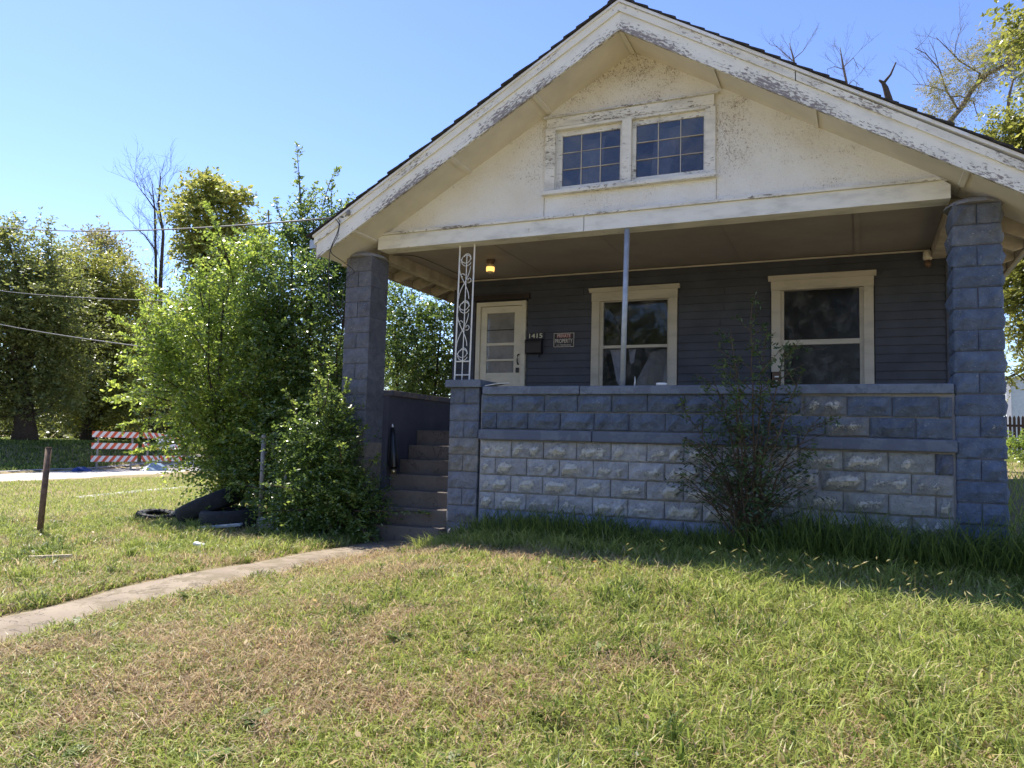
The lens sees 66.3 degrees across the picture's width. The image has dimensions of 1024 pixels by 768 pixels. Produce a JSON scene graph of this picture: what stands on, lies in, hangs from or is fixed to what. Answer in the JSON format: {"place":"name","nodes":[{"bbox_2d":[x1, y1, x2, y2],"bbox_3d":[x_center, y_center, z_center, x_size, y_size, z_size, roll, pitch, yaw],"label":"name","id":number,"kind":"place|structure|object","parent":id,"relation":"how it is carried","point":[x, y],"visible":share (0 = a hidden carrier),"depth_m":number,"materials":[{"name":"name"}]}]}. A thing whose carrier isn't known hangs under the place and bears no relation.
{"place":"outdoors","nodes":[
{"label":"outdoors","id":0,"kind":"place"},
{"bbox_2d":[0,324,186,352],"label":"overhead cable","id":1,"kind":"object","parent":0,"point":[77,337],"visible":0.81,"depth_m":17.27,"materials":[{"name":"grey rubber"}]},
{"bbox_2d":[4,291,215,301],"bbox_3d":[-16.667,-3.304,25.954,0.019,4.770,31.981,6,-6,-45],"label":"overhead cable","id":2,"kind":"object","parent":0,"point":[94,298],"visible":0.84,"depth_m":19.39,"materials":[{"name":"grey rubber"}]},
{"bbox_2d":[0,450,269,480],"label":"street","id":3,"kind":"structure","parent":0,"point":[61,475],"depth_m":28.43,"materials":[{"name":"grey asphalt"}]},
{"bbox_2d":[71,467,91,470],"bbox_3d":[-16.772,3.305,30.538,0.495,0.172,0.810,0,-5,24],"label":"blue bag","id":4,"kind":"object","parent":3,"relation":"on","point":[80,469],"visible":1,"depth_m":30.41,"materials":[{"name":"blue plastic"}]},
{"bbox_2d":[88,430,139,470],"bbox_3d":[-16.383,2.737,32.308,1.240,1.600,2.000,-1,-5,32],"label":"barricade","id":5,"kind":"object","parent":3,"relation":"on","point":[132,435],"visible":0.92,"depth_m":32.24,"materials":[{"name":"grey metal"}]},
{"bbox_2d":[141,463,169,470],"bbox_3d":[-14.947,3.470,32.952,0.810,0.314,1.298,0,-5,24],"label":"rubbish heap","id":6,"kind":"object","parent":3,"relation":"on","point":[155,467],"visible":0.74,"depth_m":32.61,"materials":[{"name":"white plastic"}]},
{"bbox_2d":[136,432,186,468],"bbox_3d":[-15.325,2.932,34.456,1.240,1.600,2.200,-1,-5,28],"label":"barricade","id":7,"kind":"object","parent":3,"relation":"on","point":[147,457],"visible":0.31,"depth_m":34.08,"materials":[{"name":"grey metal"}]},
{"bbox_2d":[71,486,198,497],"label":"side path","id":8,"kind":"structure","parent":0,"point":[134,491],"depth_m":19.15,"materials":[{"name":"concrete"}]},
{"bbox_2d":[0,435,1023,767],"bbox_3d":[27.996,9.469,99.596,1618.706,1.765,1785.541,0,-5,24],"label":"ground","id":9,"kind":"structure","parent":0,"point":[1016,469],"depth_m":4.71,"materials":[{"name":"green plant"}]},
{"bbox_2d":[37,447,51,532],"bbox_3d":[-5.546,1.321,9.286,0.104,1.143,0.069,2,-5,-11],"label":"fence post","id":10,"kind":"object","parent":9,"relation":"on","point":[44,488],"visible":0.83,"depth_m":9.27,"materials":[{"name":"wood"}]},
{"bbox_2d":[28,554,72,558],"bbox_3d":[-4.490,1.677,7.624,0.400,0.025,0.036,-1,-4,-5],"label":"wooden stake","id":11,"kind":"object","parent":9,"relation":"on","point":[60,556],"visible":0.79,"depth_m":7.61,"materials":[{"name":"beige wood"}]},
{"bbox_2d":[0,207,136,440],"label":"street tree","id":12,"kind":"object","parent":9,"relation":"on","point":[23,352],"visible":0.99,"depth_m":35.43,"materials":[{"name":"green plant"}]},
{"bbox_2d":[0,454,200,471],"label":"kerb","id":13,"kind":"structure","parent":9,"relation":"on","point":[97,467],"depth_m":33.48,"materials":[{"name":"concrete"}]},
{"bbox_2d":[32,232,177,439],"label":"street tree","id":14,"kind":"object","parent":9,"relation":"on","point":[108,413],"visible":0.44,"depth_m":42.22,"materials":[{"name":"green plant"}]},
{"bbox_2d":[62,215,153,338],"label":"background tree","id":15,"kind":"object","parent":9,"relation":"on","point":[106,244],"visible":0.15,"depth_m":61.74,"materials":[{"name":"green plant"}]},
{"bbox_2d":[109,135,190,441],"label":"bare tree","id":16,"kind":"object","parent":9,"relation":"on","point":[161,259],"visible":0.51,"depth_m":44.95,"materials":[{"name":"grey plant"}]},
{"bbox_2d":[135,509,175,520],"bbox_3d":[-5.149,1.944,11.379,0.584,0.177,0.584,7,1,24],"label":"tyre","id":17,"kind":"object","parent":9,"relation":"on","point":[148,513],"visible":0.48,"depth_m":11.34,"materials":[{"name":"rubber"}]},
{"bbox_2d":[105,271,271,440],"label":"background tree","id":18,"kind":"object","parent":9,"relation":"on","point":[164,429],"visible":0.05,"depth_m":50.74,"materials":[{"name":"green plant"}]},
{"bbox_2d":[193,541,203,546],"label":"litter","id":19,"kind":"object","parent":9,"relation":"on","point":[195,543],"visible":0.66,"depth_m":8.53,"materials":[{"name":"white paper"}]},
{"bbox_2d":[0,540,416,641],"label":"front walk","id":20,"kind":"structure","parent":9,"relation":"on","point":[19,622],"depth_m":6.44,"materials":[{"name":"concrete"}]},
{"bbox_2d":[174,485,242,522],"bbox_3d":[-4.267,1.703,11.055,0.910,0.250,0.910,-24,-2,15],"label":"tyre","id":21,"kind":"object","parent":9,"relation":"on","point":[191,510],"visible":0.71,"depth_m":10.67,"materials":[{"name":"rubber"}]},
{"bbox_2d":[153,166,268,457],"bbox_3d":[-15.302,-3.618,39.319,6.125,15.201,5.809,0,-5,24],"label":"yellowing tree","id":22,"kind":"object","parent":9,"relation":"on","point":[207,187],"visible":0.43,"depth_m":38.90,"materials":[{"name":"green plant"}]},
{"bbox_2d":[97,200,327,513],"bbox_3d":[-4.511,-0.200,12.109,3.495,5.238,3.074,0,-5,24],"label":"elm thicket","id":23,"kind":"object","parent":9,"relation":"on","point":[209,423],"visible":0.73,"depth_m":11.70,"materials":[{"name":"green plant"}]},
{"bbox_2d":[198,523,242,528],"bbox_3d":[-3.770,1.836,10.121,0.600,0.025,0.060,-6,6,9],"label":"scrap strip","id":24,"kind":"object","parent":9,"relation":"on","point":[228,525],"visible":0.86,"depth_m":10.09,"materials":[{"name":"metal"}]},
{"bbox_2d":[0,306,452,441],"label":"distant wood","id":25,"kind":"object","parent":9,"relation":"on","point":[57,435],"visible":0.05,"depth_m":53.95,"materials":[{"name":"green plant"}]},
{"bbox_2d":[199,506,264,528],"bbox_3d":[-3.814,1.825,10.690,0.850,0.250,0.850,-3,-4,24],"label":"tyre","id":26,"kind":"object","parent":9,"relation":"on","point":[227,515],"visible":0.58,"depth_m":10.34,"materials":[{"name":"rubber"}]},
{"bbox_2d":[256,435,266,526],"bbox_3d":[-3.363,1.324,10.558,0.100,1.280,0.095,0,-5,24],"label":"fence post","id":27,"kind":"object","parent":9,"relation":"on","point":[263,455],"visible":0.45,"depth_m":10.55,"materials":[{"name":"grey metal"}]},
{"bbox_2d":[258,517,278,529],"bbox_3d":[-3.218,1.843,10.370,0.250,0.150,0.100,7,2,7],"label":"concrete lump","id":28,"kind":"object","parent":9,"relation":"on","point":[261,518],"visible":0.32,"depth_m":10.33,"materials":[{"name":"grey concrete"}]},
{"bbox_2d":[148,141,399,528],"bbox_3d":[-3.616,-0.907,12.549,4.456,6.206,4.011,0,-5,24],"label":"elm thicket","id":29,"kind":"object","parent":9,"relation":"on","point":[304,276],"visible":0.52,"depth_m":11.60,"materials":[{"name":"green plant"}]},
{"bbox_2d":[283,441,321,521],"bbox_3d":[-2.627,1.342,10.237,0.733,1.180,0.065,1,-4,4],"label":"handrail","id":30,"kind":"object","parent":9,"relation":"on","point":[285,476],"visible":0.09,"depth_m":10.25,"materials":[{"name":"grey metal"}]},
{"bbox_2d":[229,353,431,542],"bbox_3d":[-2.248,0.924,10.122,2.229,2.594,2.414,4,-5,-32],"label":"elm thicket","id":31,"kind":"object","parent":9,"relation":"on","point":[320,483],"visible":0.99,"depth_m":9.79,"materials":[{"name":"green plant"}]},
{"bbox_2d":[383,282,453,397],"bbox_3d":[-1.803,-0.225,15.630,4.235,5.252,3.216,0,-5,24],"label":"side bush","id":32,"kind":"object","parent":9,"relation":"on","point":[430,356],"visible":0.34,"depth_m":15.18,"materials":[{"name":"green plant"}]},
{"bbox_2d":[0,436,1023,542],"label":"grass","id":33,"kind":"structure","parent":9,"relation":"on","point":[62,442],"depth_m":20.55,"materials":[{"name":"green plant"}]},
{"bbox_2d":[306,0,1023,548],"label":"bungalow","id":34,"kind":"object","parent":9,"relation":"on","point":[724,178],"visible":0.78,"depth_m":9.14,"materials":[{"name":"concrete"}]},
{"bbox_2d":[0,216,343,231],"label":"overhead cable","id":35,"kind":"object","parent":34,"relation":"attached to","point":[180,228],"visible":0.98,"depth_m":13.05,"materials":[{"name":"black rubber"}]},
{"bbox_2d":[328,219,338,304],"bbox_3d":[-2.247,-1.545,9.885,0.130,1.069,0.193,2,-4,-5],"label":"loose wire","id":36,"kind":"object","parent":34,"relation":"hanging from","point":[329,266],"visible":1,"depth_m":9.88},
{"bbox_2d":[330,219,354,325],"bbox_3d":[-2.162,-1.419,10.080,0.199,1.283,0.596,1,-4,5],"label":"loose wire","id":37,"kind":"object","parent":34,"relation":"attached to","point":[342,261],"visible":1,"depth_m":10.02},
{"bbox_2d":[388,424,397,473],"bbox_3d":[-1.568,0.860,10.381,0.172,0.664,0.127,-5,-8,57],"label":"folded umbrella","id":38,"kind":"object","parent":34,"relation":"on","point":[392,457],"visible":1,"depth_m":10.34,"materials":[{"name":"black fabric"}]},
{"bbox_2d":[393,255,472,279],"bbox_3d":[-1.058,-1.685,11.355,0.120,0.079,1.984,-1,-5,30],"label":"loose wire","id":39,"kind":"object","parent":34,"relation":"attached to","point":[434,263],"visible":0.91,"depth_m":11.12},
{"bbox_2d":[454,244,475,379],"bbox_3d":[-0.596,-0.897,9.863,0.252,1.732,0.024,0,-5,24],"label":"porch post","id":40,"kind":"object","parent":34,"relation":"on","point":[456,340],"visible":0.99,"depth_m":9.86,"materials":[{"name":"white metal"}]},
{"bbox_2d":[486,259,494,273],"bbox_3d":[-0.303,-1.642,10.985,0.124,0.192,0.124,0,-5,24],"label":"porch lamp","id":41,"kind":"object","parent":34,"relation":"hanging from","point":[490,268],"visible":1,"depth_m":10.94,"materials":[{"name":"glass"}]},
{"bbox_2d":[485,383,507,385],"bbox_3d":[-0.180,0.003,9.374,0.173,0.042,0.250,5,-6,-41],"label":"paper","id":42,"kind":"object","parent":34,"relation":"on","point":[497,384],"visible":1,"depth_m":9.38,"materials":[{"name":"white paper"}]},
{"bbox_2d":[473,293,530,385],"bbox_3d":[-0.182,-0.315,12.039,0.950,2.130,0.125,0,-5,24],"label":"front door","id":43,"kind":"structure","parent":34,"relation":"in","point":[500,355],"depth_m":12.08,"materials":[{"name":"paint"}]},
{"bbox_2d":[525,332,544,357],"bbox_3d":[0.335,-0.585,11.761,0.275,0.387,0.114,0,-5,24],"label":"mailbox","id":44,"kind":"object","parent":34,"relation":"attached to","point":[533,343],"visible":1,"depth_m":11.75,"materials":[{"name":"metal"}]},
{"bbox_2d":[554,333,573,346],"bbox_3d":[0.769,-0.654,11.633,0.320,0.208,0.010,0,-5,24],"label":"warning sign","id":45,"kind":"object","parent":34,"relation":"attached to","point":[563,339],"visible":1,"depth_m":11.63,"materials":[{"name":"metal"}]},
{"bbox_2d":[620,228,629,385],"bbox_3d":[1.285,-0.878,8.927,0.088,1.820,0.062,1,-4,2],"label":"steel prop","id":46,"kind":"object","parent":34,"relation":"on","point":[624,306],"visible":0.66,"depth_m":8.90,"materials":[{"name":"grey metal"}]},
{"bbox_2d":[541,90,718,196],"bbox_3d":[1.367,-2.736,9.136,2.065,0.975,0.325,0,-5,24],"label":"gable window","id":47,"kind":"structure","parent":34,"relation":"in","point":[665,140],"depth_m":9.06,"materials":[{"name":"paint"}]},
{"bbox_2d":[589,283,679,385],"bbox_3d":[1.754,-0.488,11.254,1.330,1.815,0.245,0,-5,24],"label":"window","id":48,"kind":"structure","parent":34,"relation":"in","point":[661,365],"depth_m":11.22,"materials":[{"name":"paint"}]},
{"bbox_2d":[768,270,875,384],"bbox_3d":[4.024,-0.574,10.201,1.315,1.740,0.140,0,-5,24],"label":"window","id":49,"kind":"structure","parent":34,"relation":"in","point":[863,280],"depth_m":10.17,"materials":[{"name":"paint"}]},
{"bbox_2d":[923,250,931,267],"bbox_3d":[5.143,-1.549,9.701,0.110,0.215,0.107,0,-5,24],"label":"wall light","id":50,"kind":"object","parent":34,"relation":"attached to","point":[927,256],"visible":0.99,"depth_m":9.67,"materials":[{"name":"glass"}]},
{"bbox_2d":[658,292,841,547],"bbox_3d":[2.349,0.412,7.795,1.725,2.647,1.176,0,-5,24],"label":"elm sapling","id":51,"kind":"object","parent":9,"relation":"on","point":[759,504],"visible":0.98,"depth_m":7.73,"materials":[{"name":"green plant"}]},
{"bbox_2d":[480,539,1023,767],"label":"grass seed heads","id":52,"kind":"object","parent":9,"relation":"on","point":[826,684],"depth_m":3.97,"materials":[{"name":"plant"}]},
{"bbox_2d":[759,17,820,61],"bbox_3d":[10.665,-5.253,29.595,2.606,17.717,2.362,0,-5,24],"label":"bare tree","id":53,"kind":"object","parent":9,"relation":"on","point":[792,56],"visible":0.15,"depth_m":29.98,"materials":[{"name":"brown plant"}]},
{"bbox_2d":[823,22,883,85],"bbox_3d":[12.901,-4.970,29.721,2.416,17.285,2.548,0,-5,24],"label":"bare tree","id":54,"kind":"object","parent":9,"relation":"on","point":[843,66],"visible":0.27,"depth_m":29.99,"materials":[{"name":"brown plant"}]},
{"bbox_2d":[878,62,896,99],"bbox_3d":[9.612,-2.800,19.693,0.773,10.847,0.312,4,-5,-30],"label":"dead snag","id":55,"kind":"object","parent":9,"relation":"on","point":[887,93],"visible":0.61,"depth_m":19.96,"materials":[{"name":"wood"}]},
{"bbox_2d":[891,0,1023,127],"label":"bare tree","id":56,"kind":"object","parent":9,"relation":"on","point":[971,88],"visible":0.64,"depth_m":23.94,"materials":[{"name":"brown plant"}]},
{"bbox_2d":[961,82,1023,149],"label":"leafy tree","id":57,"kind":"object","parent":9,"relation":"on","point":[1011,114],"visible":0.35,"depth_m":15.74,"materials":[{"name":"green plant"}]},
{"bbox_2d":[974,0,1023,147],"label":"leafy tree","id":58,"kind":"object","parent":9,"relation":"on","point":[1016,43],"visible":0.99,"depth_m":12.21,"materials":[{"name":"green plant"}]},
{"bbox_2d":[1003,369,1023,457],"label":"garage","id":59,"kind":"structure","parent":9,"relation":"on","point":[1015,402],"depth_m":39.80,"materials":[{"name":"paint"}]},
{"bbox_2d":[1003,257,1023,401],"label":"leafy tree","id":60,"kind":"object","parent":9,"relation":"on","point":[1013,293],"visible":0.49,"depth_m":20.84,"materials":[{"name":"green plant"}]},
{"bbox_2d":[1005,415,1023,456],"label":"picket fence","id":61,"kind":"object","parent":9,"relation":"on","point":[1010,425],"visible":0.4,"depth_m":29.94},
{"bbox_2d":[1006,428,1023,464],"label":"bush","id":62,"kind":"object","parent":9,"relation":"on","point":[1017,444],"visible":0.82,"depth_m":19.07,"materials":[{"name":"green plant"}]},
{"bbox_2d":[0,0,1023,431],"label":"sky","id":63,"kind":"structure","parent":0,"point":[362,86],"materials":[{"name":"blue"}]}
]}

